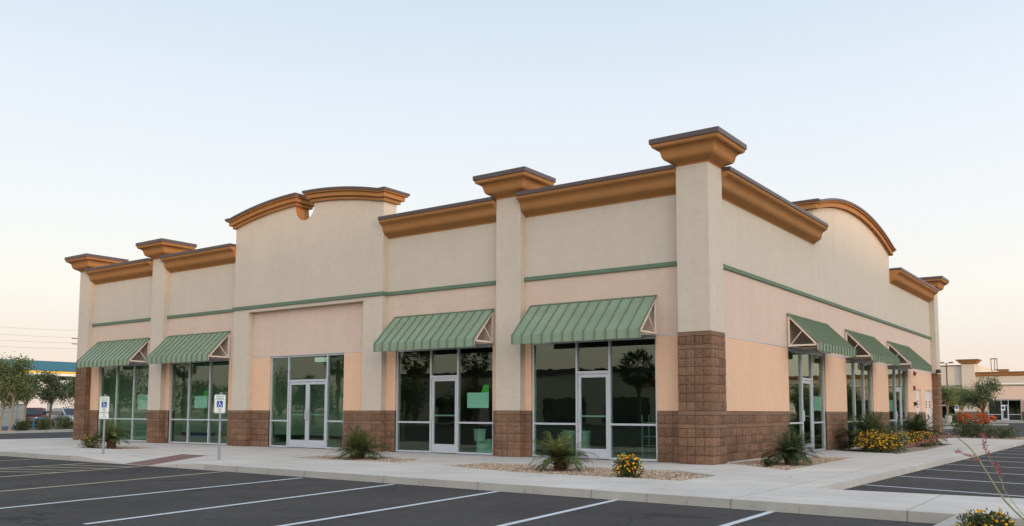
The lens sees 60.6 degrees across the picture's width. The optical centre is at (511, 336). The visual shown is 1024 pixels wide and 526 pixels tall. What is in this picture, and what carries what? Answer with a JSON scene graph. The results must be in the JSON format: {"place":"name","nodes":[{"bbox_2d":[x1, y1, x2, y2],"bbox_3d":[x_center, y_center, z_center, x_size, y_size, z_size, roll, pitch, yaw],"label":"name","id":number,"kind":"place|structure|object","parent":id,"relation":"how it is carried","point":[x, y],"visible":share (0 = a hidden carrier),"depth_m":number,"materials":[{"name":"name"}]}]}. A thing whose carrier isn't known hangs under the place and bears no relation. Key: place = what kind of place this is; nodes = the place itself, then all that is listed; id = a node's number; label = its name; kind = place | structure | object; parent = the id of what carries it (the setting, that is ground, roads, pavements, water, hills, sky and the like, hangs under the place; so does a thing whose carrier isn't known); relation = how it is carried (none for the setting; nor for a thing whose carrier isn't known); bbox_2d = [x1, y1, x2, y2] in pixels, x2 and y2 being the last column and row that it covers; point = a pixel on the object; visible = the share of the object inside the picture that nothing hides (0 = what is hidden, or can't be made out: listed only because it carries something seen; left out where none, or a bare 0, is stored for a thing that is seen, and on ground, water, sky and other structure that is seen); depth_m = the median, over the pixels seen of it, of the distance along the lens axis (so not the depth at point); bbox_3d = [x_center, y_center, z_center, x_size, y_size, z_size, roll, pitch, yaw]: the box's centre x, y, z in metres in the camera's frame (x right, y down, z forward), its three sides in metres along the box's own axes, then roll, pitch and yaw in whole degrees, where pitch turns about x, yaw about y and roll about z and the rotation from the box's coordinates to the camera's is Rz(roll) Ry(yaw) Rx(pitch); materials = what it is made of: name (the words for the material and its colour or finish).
{"place":"outdoors","nodes":[
{"label":"outdoors","id":0,"kind":"place"},
{"bbox_2d":[0,403,24,427],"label":"panelled kiosk","id":1,"kind":"object","parent":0,"point":[18,412],"visible":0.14,"depth_m":77.80,"materials":[{"name":"metal"}]},
{"bbox_2d":[1,423,67,430],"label":"gas station lot","id":2,"kind":"structure","parent":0,"point":[33,428],"depth_m":74.92,"materials":[{"name":"grey asphalt"}]},
{"bbox_2d":[25,408,47,425],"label":"parked car","id":3,"kind":"object","parent":2,"relation":"on","point":[32,414],"visible":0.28,"depth_m":81.72,"materials":[{"name":"red paint"}]},
{"bbox_2d":[1,359,75,424],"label":"fuel canopy","id":4,"kind":"object","parent":2,"relation":"on","point":[66,369],"visible":0.08,"depth_m":87.37,"materials":[{"name":"teal metal"}]},
{"bbox_2d":[51,408,73,425],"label":"parked car","id":5,"kind":"object","parent":2,"relation":"on","point":[67,412],"visible":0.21,"depth_m":85.52,"materials":[{"name":"silver metal"}]},
{"bbox_2d":[79,447,147,448],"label":"gravel","id":6,"kind":"structure","parent":0,"point":[124,448],"depth_m":28.67,"materials":[{"name":"beige gravel"}]},
{"bbox_2d":[78,453,268,468],"bbox_3d":[-8.638,3.188,22.423,5.200,0.200,2.418,-3,-6,36],"label":"ramp flare","id":7,"kind":"object","parent":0,"point":[131,458],"visible":0.72,"depth_m":22.39,"materials":[{"name":"concrete"}]},
{"bbox_2d":[214,393,225,459],"bbox_3d":[-7.191,2.202,21.564,0.305,1.665,0.076,-1,-5,9],"label":"parking sign","id":8,"kind":"object","parent":7,"relation":"on","point":[220,404],"visible":1,"depth_m":21.57,"materials":[{"name":"metal"}]},
{"bbox_2d":[306,456,418,462],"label":"gravel","id":9,"kind":"structure","parent":0,"point":[400,460],"depth_m":22.26,"materials":[{"name":"beige gravel"}]},
{"bbox_2d":[473,429,491,452],"bbox_3d":[-0.681,2.948,24.779,0.730,0.695,0.500,2,-5,-19],"label":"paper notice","id":10,"kind":"object","parent":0,"point":[484,445],"visible":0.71,"depth_m":24.62,"materials":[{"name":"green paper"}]},
{"bbox_2d":[0,422,1023,525],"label":"parking lot","id":11,"kind":"structure","parent":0,"point":[495,509],"depth_m":12.88,"materials":[{"name":"grey asphalt"}]},
{"bbox_2d":[0,429,72,433],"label":"road kerb","id":12,"kind":"structure","parent":11,"relation":"on","point":[29,431],"depth_m":53.11,"materials":[{"name":"concrete"}]},
{"bbox_2d":[4,429,71,430],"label":"planted strip","id":13,"kind":"object","parent":11,"relation":"on","point":[50,429],"visible":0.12,"depth_m":66.57,"materials":[{"name":"soil"}]},
{"bbox_2d":[0,378,23,430],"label":"tree","id":14,"kind":"object","parent":13,"relation":"on","point":[3,398],"visible":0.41,"depth_m":65.64,"materials":[{"name":"green plant"}]},
{"bbox_2d":[0,352,38,430],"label":"tree","id":15,"kind":"object","parent":13,"relation":"on","point":[14,374],"visible":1,"depth_m":53.84,"materials":[{"name":"green plant"}]},
{"bbox_2d":[13,419,31,430],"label":"trimmed shrub","id":16,"kind":"object","parent":13,"relation":"on","point":[23,425],"visible":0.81,"depth_m":55.13,"materials":[{"name":"green plant"}]},
{"bbox_2d":[4,372,46,420],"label":"tree","id":17,"kind":"object","parent":13,"relation":"on","point":[27,399],"visible":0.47,"depth_m":65.58,"materials":[{"name":"green plant"}]},
{"bbox_2d":[35,417,52,429],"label":"trimmed shrub","id":18,"kind":"object","parent":13,"relation":"on","point":[43,423],"visible":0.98,"depth_m":63.70,"materials":[{"name":"green plant"}]},
{"bbox_2d":[32,369,73,429],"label":"tree","id":19,"kind":"object","parent":13,"relation":"on","point":[52,393],"visible":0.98,"depth_m":67.06,"materials":[{"name":"green plant"}]},
{"bbox_2d":[52,414,73,428],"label":"trimmed shrub","id":20,"kind":"object","parent":13,"relation":"on","point":[65,420],"visible":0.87,"depth_m":69.92,"materials":[{"name":"green plant"}]},
{"bbox_2d":[57,375,75,409],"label":"tree","id":21,"kind":"object","parent":13,"relation":"on","point":[71,391],"visible":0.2,"depth_m":74.58,"materials":[{"name":"green plant"}]},
{"bbox_2d":[3,466,142,476],"bbox_3d":[-9.540,2.915,18.969,0.100,0.001,4.075,-2,-5,22],"label":"parking line","id":22,"kind":"object","parent":11,"relation":"on","point":[71,471],"visible":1,"depth_m":19.00,"materials":[{"name":"white paint"}]},
{"bbox_2d":[0,472,215,491],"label":"parking line","id":23,"kind":"object","parent":11,"relation":"on","point":[102,482],"visible":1,"depth_m":16.09,"materials":[{"name":"white paint"}]},
{"bbox_2d":[0,478,297,508],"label":"parking line","id":24,"kind":"object","parent":11,"relation":"on","point":[143,493],"visible":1,"depth_m":13.78,"materials":[{"name":"white paint"}]},
{"bbox_2d":[126,454,206,465],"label":"kerb ramp","id":25,"kind":"structure","parent":11,"relation":"on","point":[166,459],"depth_m":22.54,"materials":[{"name":"red concrete"}]},
{"bbox_2d":[84,484,393,523],"bbox_3d":[-3.549,2.418,13.018,0.100,0.001,6.394,-2,-5,26],"label":"parking line","id":26,"kind":"object","parent":11,"relation":"on","point":[227,505],"visible":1,"depth_m":12.07,"materials":[{"name":"white paint"}]},
{"bbox_2d":[279,491,499,525],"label":"parking line","id":27,"kind":"object","parent":11,"relation":"on","point":[383,509],"visible":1,"depth_m":11.62,"materials":[{"name":"white paint"}]},
{"bbox_2d":[0,451,1023,525],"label":"kerb","id":28,"kind":"structure","parent":11,"relation":"on","point":[898,515],"depth_m":13.12,"materials":[{"name":"concrete"}]},
{"bbox_2d":[497,500,616,525],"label":"parking line","id":29,"kind":"object","parent":11,"relation":"on","point":[524,520],"visible":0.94,"depth_m":11.32,"materials":[{"name":"white paint"}]},
{"bbox_2d":[720,511,773,525],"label":"parking line","id":30,"kind":"object","parent":11,"relation":"on","point":[747,518],"visible":1,"depth_m":10.84,"materials":[{"name":"white paint"}]},
{"bbox_2d":[940,362,953,422],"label":"parking light","id":31,"kind":"object","parent":11,"relation":"on","point":[949,418],"visible":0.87,"depth_m":116.35,"materials":[{"name":"grey metal"}]},
{"bbox_2d":[873,485,1023,496],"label":"parking line","id":32,"kind":"object","parent":11,"relation":"on","point":[944,490],"visible":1,"depth_m":14.82,"materials":[{"name":"white paint"}]},
{"bbox_2d":[941,384,960,425],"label":"tree","id":33,"kind":"object","parent":11,"relation":"on","point":[948,396],"visible":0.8,"depth_m":85.72,"materials":[{"name":"green plant"}]},
{"bbox_2d":[934,514,970,525],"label":"island kerb","id":34,"kind":"structure","parent":11,"relation":"on","point":[951,521],"depth_m":9.56,"materials":[{"name":"concrete"}]},
{"bbox_2d":[943,413,969,422],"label":"trimmed shrub","id":35,"kind":"object","parent":11,"relation":"on","point":[954,416],"visible":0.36,"depth_m":122.38,"materials":[{"name":"green plant"}]},
{"bbox_2d":[950,384,973,419],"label":"tree","id":36,"kind":"object","parent":11,"relation":"on","point":[959,404],"visible":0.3,"depth_m":103.30,"materials":[{"name":"green plant"}]},
{"bbox_2d":[903,476,1020,483],"bbox_3d":[9.797,2.692,15.856,0.100,0.001,5.877,4,-6,-37],"label":"parking line","id":37,"kind":"object","parent":11,"relation":"on","point":[956,479],"visible":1,"depth_m":17.29,"materials":[{"name":"white paint"}]},
{"bbox_2d":[927,469,1023,474],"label":"parking line","id":38,"kind":"object","parent":11,"relation":"on","point":[968,471],"visible":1,"depth_m":19.67,"materials":[{"name":"white paint"}]},
{"bbox_2d":[956,374,1006,423],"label":"tree","id":39,"kind":"object","parent":11,"relation":"on","point":[981,395],"visible":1,"depth_m":80.24,"materials":[{"name":"green plant"}]},
{"bbox_2d":[952,436,1023,439],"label":"planting bed","id":40,"kind":"object","parent":11,"relation":"on","point":[1020,438],"visible":0.27,"depth_m":41.90,"materials":[{"name":"brown gravel"}]},
{"bbox_2d":[948,413,996,437],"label":"flowering bush","id":41,"kind":"object","parent":40,"relation":"on","point":[967,425],"visible":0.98,"depth_m":43.61,"materials":[{"name":"orange plant"}]},
{"bbox_2d":[977,426,1020,438],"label":"shrub","id":42,"kind":"object","parent":40,"relation":"on","point":[1004,432],"visible":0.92,"depth_m":42.24,"materials":[{"name":"green plant"}]},
{"bbox_2d":[0,438,1023,518],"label":"pavement","id":43,"kind":"structure","parent":0,"point":[825,484],"depth_m":17.89,"materials":[{"name":"concrete"}]},
{"bbox_2d":[99,394,109,453],"bbox_3d":[-11.345,2.434,24.376,0.305,1.665,0.076,-1,-5,9],"label":"parking sign","id":44,"kind":"object","parent":43,"relation":"on","point":[104,400],"visible":1,"depth_m":24.38,"materials":[{"name":"metal"}]},
{"bbox_2d":[64,126,948,464],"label":"shop building","id":45,"kind":"structure","parent":43,"relation":"on","point":[698,302],"depth_m":26.57,"materials":[{"name":"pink paint"}]},
{"bbox_2d":[98,364,148,441],"bbox_3d":[-15.378,2.611,34.792,3.600,3.013,0.110,-3,-6,36],"label":"storefront window","id":46,"kind":"structure","parent":45,"relation":"in","point":[116,418],"depth_m":34.86,"materials":[{"name":"metal"}]},
{"bbox_2d":[137,395,147,408],"bbox_3d":[-14.550,2.586,34.813,1.160,0.587,0.002,-3,-6,36],"label":"paper notice","id":47,"kind":"object","parent":45,"relation":"attached to","point":[142,402],"visible":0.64,"depth_m":34.94,"materials":[{"name":"green paper"}]},
{"bbox_2d":[168,359,228,444],"bbox_3d":[-11.368,2.372,31.900,3.580,3.013,0.110,-3,-6,36],"label":"storefront window","id":48,"kind":"structure","parent":45,"relation":"in","point":[171,419],"depth_m":32.18,"materials":[{"name":"metal"}]},
{"bbox_2d":[194,396,207,407],"bbox_3d":[-11.319,2.361,31.882,0.780,0.435,0.002,-3,-6,36],"label":"paper notice","id":49,"kind":"object","parent":45,"relation":"attached to","point":[200,401],"visible":1,"depth_m":31.88,"materials":[{"name":"green paper"}]},
{"bbox_2d":[288,382,307,447],"bbox_3d":[-7.001,2.542,28.700,0.894,2.130,0.130,-3,-6,36],"label":"door","id":50,"kind":"structure","parent":45,"relation":"in","point":[291,443],"depth_m":28.72,"materials":[{"name":"metal"}]},
{"bbox_2d":[269,353,346,448],"bbox_3d":[-6.662,2.091,28.505,3.580,3.013,0.110,-3,-6,36],"label":"storefront window","id":51,"kind":"structure","parent":45,"relation":"in","point":[327,379],"depth_m":28.88,"materials":[{"name":"metal"}]},
{"bbox_2d":[306,381,325,447],"bbox_3d":[-6.271,2.498,28.173,0.894,2.130,0.130,-3,-6,36],"label":"door","id":52,"kind":"structure","parent":45,"relation":"in","point":[310,443],"depth_m":28.23,"materials":[{"name":"metal"}]},
{"bbox_2d":[315,357,326,361],"bbox_3d":[-6.796,0.807,31.162,0.380,0.150,0.250,-3,-6,36],"label":"ceiling lamp","id":53,"kind":"object","parent":45,"relation":"attached to","point":[320,359],"visible":0.88,"depth_m":31.05,"materials":[{"name":"white"}]},
{"bbox_2d":[431,378,456,452],"bbox_3d":[-1.925,2.239,25.038,0.946,2.130,0.130,-3,-6,36],"label":"door","id":54,"kind":"structure","parent":45,"relation":"in","point":[436,448],"depth_m":25.07,"materials":[{"name":"metal"}]},
{"bbox_2d":[396,345,492,454],"bbox_3d":[-1.943,1.809,25.101,3.650,3.013,0.110,-3,-6,36],"label":"storefront window","id":55,"kind":"structure","parent":45,"relation":"in","point":[458,376],"depth_m":25.23,"materials":[{"name":"metal"}]},
{"bbox_2d":[467,392,488,407],"bbox_3d":[-0.950,1.762,24.401,0.760,0.425,0.002,-3,-6,36],"label":"paper notice","id":56,"kind":"object","parent":45,"relation":"attached to","point":[477,400],"visible":1,"depth_m":24.39,"materials":[{"name":"green paper"}]},
{"bbox_2d":[481,385,488,392],"bbox_3d":[-0.748,1.444,24.289,0.270,0.230,0.002,-3,-6,36],"label":"green sheet","id":57,"kind":"object","parent":45,"relation":"attached to","point":[485,388],"visible":1,"depth_m":24.28,"materials":[{"name":"green paper"}]},
{"bbox_2d":[564,430,575,450],"bbox_3d":[1.566,2.874,23.759,0.316,0.675,0.316,-3,-6,36],"label":"plastic bin","id":58,"kind":"object","parent":45,"relation":"on","point":[573,432],"visible":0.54,"depth_m":23.66,"materials":[{"name":"green plastic"}]},
{"bbox_2d":[582,431,590,448],"bbox_3d":[1.950,2.846,23.421,0.316,0.675,0.316,-3,-6,36],"label":"plastic bin","id":59,"kind":"object","parent":45,"relation":"on","point":[585,436],"visible":0.5,"depth_m":23.30,"materials":[{"name":"green plastic"}]},
{"bbox_2d":[578,374,608,458],"bbox_3d":[2.066,2.001,22.159,0.901,2.130,0.130,-3,-6,36],"label":"door","id":60,"kind":"structure","parent":45,"relation":"in","point":[601,453],"depth_m":22.13,"materials":[{"name":"metal"}]},
{"bbox_2d":[532,336,657,460],"bbox_3d":[2.053,1.571,22.219,3.665,3.013,0.110,-3,-6,36],"label":"storefront window","id":61,"kind":"structure","parent":45,"relation":"in","point":[609,371],"depth_m":22.25,"materials":[{"name":"metal"}]},
{"bbox_2d":[641,415,655,457],"bbox_3d":[3.643,2.533,22.218,0.590,1.100,0.390,-3,-6,36],"label":"storage shelf","id":62,"kind":"object","parent":45,"relation":"in","point":[649,445],"visible":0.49,"depth_m":22.25,"materials":[{"name":"metal"}]},
{"bbox_2d":[788,348,825,452],"bbox_3d":[8.833,1.944,26.380,0.110,3.013,3.540,-3,-6,36],"label":"storefront window","id":63,"kind":"structure","parent":45,"relation":"in","point":[800,380],"depth_m":26.83,"materials":[{"name":"metal"}]},
{"bbox_2d":[803,380,812,451],"bbox_3d":[8.890,2.381,26.406,0.130,2.130,0.926,-3,-6,36],"label":"door","id":64,"kind":"structure","parent":45,"relation":"in","point":[804,381],"depth_m":26.69,"materials":[{"name":"metal"}]},
{"bbox_2d":[814,396,820,410],"bbox_3d":[9.543,2.080,27.377,0.002,0.440,0.720,-3,-6,36],"label":"paper notice","id":65,"kind":"object","parent":45,"relation":"attached to","point":[817,403],"visible":1,"depth_m":27.37,"materials":[{"name":"green paper"}]},
{"bbox_2d":[846,359,872,431],"bbox_3d":[12.313,2.363,31.170,0.110,3.013,3.570,-3,-6,36],"label":"storefront window","id":66,"kind":"structure","parent":45,"relation":"in","point":[853,362],"depth_m":31.73,"materials":[{"name":"metal"}]},
{"bbox_2d":[889,400,892,410],"bbox_3d":[15.221,2.759,35.193,0.002,0.450,0.650,-3,-6,36],"label":"paper notice","id":67,"kind":"object","parent":45,"relation":"attached to","point":[890,405],"visible":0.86,"depth_m":35.20,"materials":[{"name":"green paper"}]},
{"bbox_2d":[888,367,907,441],"bbox_3d":[15.757,2.779,35.911,0.110,3.013,3.440,-3,-6,36],"label":"storefront window","id":68,"kind":"structure","parent":45,"relation":"in","point":[893,369],"depth_m":36.46,"materials":[{"name":"metal"}]},
{"bbox_2d":[896,389,901,431],"bbox_3d":[15.893,3.226,36.046,0.130,2.130,0.956,-3,-6,36],"label":"door","id":69,"kind":"structure","parent":45,"relation":"in","point":[897,390],"depth_m":36.39,"materials":[{"name":"metal"}]},
{"bbox_2d":[916,390,920,415],"bbox_3d":[18.072,3.460,38.978,0.140,2.175,0.832,-3,-6,36],"label":"service door","id":70,"kind":"structure","parent":45,"relation":"in","point":[917,391],"depth_m":39.12,"materials":[{"name":"white paint"}]},
{"bbox_2d":[925,391,928,427],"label":"service door","id":71,"kind":"structure","parent":45,"relation":"in","point":[926,398],"depth_m":40.63,"materials":[{"name":"white paint"}]},
{"bbox_2d":[927,391,931,432],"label":"service door","id":72,"kind":"structure","parent":45,"relation":"in","point":[928,392],"depth_m":41.13,"materials":[{"name":"white paint"}]},
{"bbox_2d":[446,463,709,480],"bbox_3d":[1.119,2.767,18.022,6.290,0.001,2.500,-3,-6,36],"label":"gravel bed","id":73,"kind":"object","parent":43,"relation":"on","point":[596,469],"visible":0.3,"depth_m":17.48,"materials":[{"name":"beige gravel"}]},
{"bbox_2d":[527,428,598,471],"bbox_3d":[1.026,2.358,18.197,1.605,0.965,1.375,-3,-6,36],"label":"palm bush","id":74,"kind":"object","parent":73,"relation":"on","point":[561,455],"visible":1,"depth_m":18.02,"materials":[{"name":"green plant"}]},
{"bbox_2d":[611,453,643,477],"bbox_3d":[2.204,2.421,16.446,0.662,0.504,0.644,-3,-6,36],"label":"flowering bush","id":75,"kind":"object","parent":73,"relation":"on","point":[623,465],"visible":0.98,"depth_m":16.35,"materials":[{"name":"yellow plant"}]},
{"bbox_2d":[838,443,946,453],"bbox_3d":[13.561,3.869,30.509,2.350,0.001,11.000,-3,-6,36],"label":"gravel bed","id":76,"kind":"object","parent":43,"relation":"on","point":[917,448],"depth_m":29.31,"materials":[{"name":"beige gravel"}]},
{"bbox_2d":[833,410,908,451],"bbox_3d":[11.468,3.084,28.127,2.664,1.584,2.786,-3,-6,36],"label":"flowering bush","id":77,"kind":"object","parent":76,"relation":"on","point":[868,425],"visible":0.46,"depth_m":27.97,"materials":[{"name":"green plant"}]},
{"bbox_2d":[851,429,915,453],"bbox_3d":[11.297,3.198,26.703,1.816,0.760,2.016,-3,-6,36],"label":"flowering bush","id":78,"kind":"object","parent":76,"relation":"on","point":[883,442],"visible":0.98,"depth_m":26.54,"materials":[{"name":"yellow plant"}]},
{"bbox_2d":[886,428,909,449],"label":"silver bush","id":79,"kind":"object","parent":76,"relation":"on","point":[902,437],"visible":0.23,"depth_m":29.11,"materials":[{"name":"green plant"}]},
{"bbox_2d":[889,411,954,444],"bbox_3d":[15.731,3.605,34.101,2.780,1.460,2.784,-3,-6,36],"label":"shrub","id":80,"kind":"object","parent":76,"relation":"on","point":[917,423],"visible":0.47,"depth_m":33.90,"materials":[{"name":"green plant"}]},
{"bbox_2d":[902,430,942,446],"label":"flowering bush","id":81,"kind":"object","parent":76,"relation":"on","point":[919,436],"visible":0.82,"depth_m":31.68,"materials":[{"name":"yellow plant"}]},
{"label":"gravel bed","id":82,"kind":"structure","parent":43,"relation":"on","visible":0},
{"bbox_2d":[760,457,776,466],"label":"shrub","id":83,"kind":"object","parent":82,"relation":"on","point":[768,461],"visible":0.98,"depth_m":19.64,"materials":[{"name":"green plant"}]},
{"bbox_2d":[748,423,831,465],"bbox_3d":[6.519,2.522,20.545,1.866,1.065,1.905,-3,-6,36],"label":"palm bush","id":84,"kind":"object","parent":82,"relation":"on","point":[790,453],"visible":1,"depth_m":20.40,"materials":[{"name":"green plant"}]},
{"bbox_2d":[0,0,1023,410],"label":"sky","id":85,"kind":"structure","parent":0,"point":[124,124],"materials":[{"name":"blue"}]},
{"bbox_2d":[730,457,848,469],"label":"gravel","id":86,"kind":"structure","parent":0,"point":[758,463],"depth_m":20.86,"materials":[{"name":"beige gravel"}]},
{"bbox_2d":[907,433,1023,525],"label":"red yucca","id":87,"kind":"object","parent":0,"point":[997,468],"visible":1,"depth_m":8.60,"materials":[{"name":"plant"}]},
{"bbox_2d":[943,420,1023,428],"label":"pavement","id":88,"kind":"structure","parent":0,"point":[991,421],"depth_m":119.11,"materials":[{"name":"concrete"}]},
{"bbox_2d":[940,358,1023,420],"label":"farther shop building","id":89,"kind":"structure","parent":88,"relation":"on","point":[967,371],"depth_m":126.11,"materials":[{"name":"beige paint"}]},
{"bbox_2d":[988,400,1021,420],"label":"storefront window","id":90,"kind":"structure","parent":89,"relation":"in","point":[1001,414],"depth_m":123.61,"materials":[{"name":"metal"}]},
{"bbox_2d":[1001,405,1004,420],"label":"parking sign","id":91,"kind":"object","parent":88,"relation":"on","point":[1003,407],"visible":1,"depth_m":121.39,"materials":[{"name":"metal"}]},
{"bbox_2d":[955,507,1015,525],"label":"flowering bush","id":92,"kind":"object","parent":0,"point":[989,519],"visible":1,"depth_m":8.63,"materials":[{"name":"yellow plant"}]},
{"label":"gravel bed","id":93,"kind":"structure","parent":0,"visible":0},
{"bbox_2d":[325,425,394,459],"bbox_3d":[-3.951,2.747,22.602,1.890,1.009,1.982,1,-5,-11],"label":"palm bush","id":94,"kind":"object","parent":93,"relation":"on","point":[360,446],"visible":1,"depth_m":22.37,"materials":[{"name":"green plant"}]},
{"label":"gravel bed","id":95,"kind":"structure","parent":0,"visible":0},
{"bbox_2d":[77,433,100,447],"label":"flowering bush","id":96,"kind":"object","parent":95,"relation":"on","point":[88,442],"visible":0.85,"depth_m":28.56,"materials":[{"name":"green plant"}]},
{"bbox_2d":[83,419,134,448],"bbox_3d":[-12.904,3.140,28.268,1.692,1.064,1.519,-3,-6,36],"label":"palm bush","id":97,"kind":"object","parent":95,"relation":"on","point":[112,439],"visible":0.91,"depth_m":28.11,"materials":[{"name":"green plant"}]}
]}

